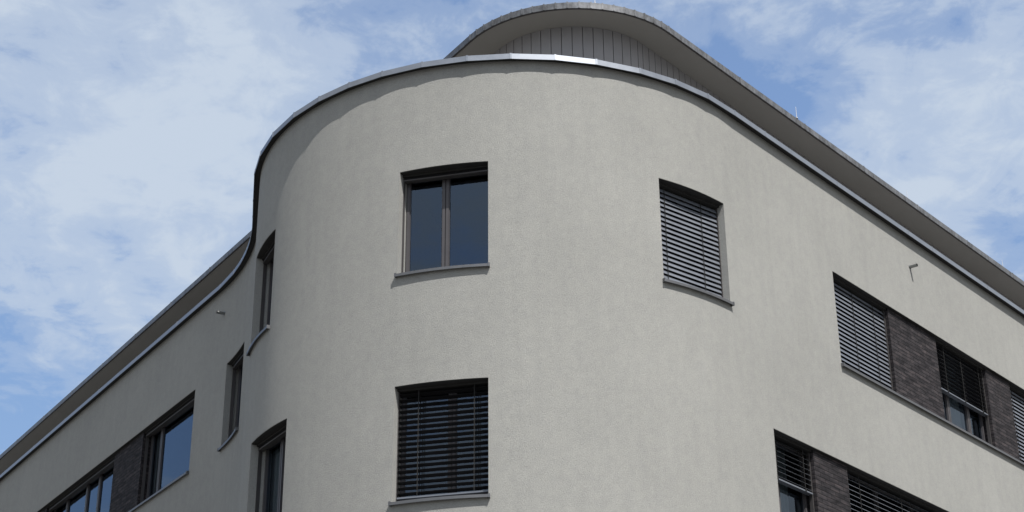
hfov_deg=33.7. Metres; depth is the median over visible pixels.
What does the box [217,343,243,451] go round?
window
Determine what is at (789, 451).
window
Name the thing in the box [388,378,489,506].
window
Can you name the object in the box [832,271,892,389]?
window
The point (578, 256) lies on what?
office building
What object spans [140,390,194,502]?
window
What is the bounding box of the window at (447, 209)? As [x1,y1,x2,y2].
[394,161,489,277]
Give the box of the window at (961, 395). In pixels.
[935,337,991,444]
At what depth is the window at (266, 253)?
24.85 m
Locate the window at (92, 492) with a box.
[45,454,114,511]
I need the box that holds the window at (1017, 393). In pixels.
[1009,382,1023,462]
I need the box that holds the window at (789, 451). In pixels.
[774,429,815,511]
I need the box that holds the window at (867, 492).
[847,465,947,511]
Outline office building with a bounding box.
[0,0,1023,511]
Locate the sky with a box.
[0,0,1023,454]
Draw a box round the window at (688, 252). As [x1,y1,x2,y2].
[659,178,734,306]
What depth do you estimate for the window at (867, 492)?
25.59 m
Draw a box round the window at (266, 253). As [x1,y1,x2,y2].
[246,229,275,355]
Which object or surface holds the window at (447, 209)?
in the office building
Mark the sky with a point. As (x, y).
(133, 133)
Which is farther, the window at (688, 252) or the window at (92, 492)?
the window at (92, 492)
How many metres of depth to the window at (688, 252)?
23.28 m

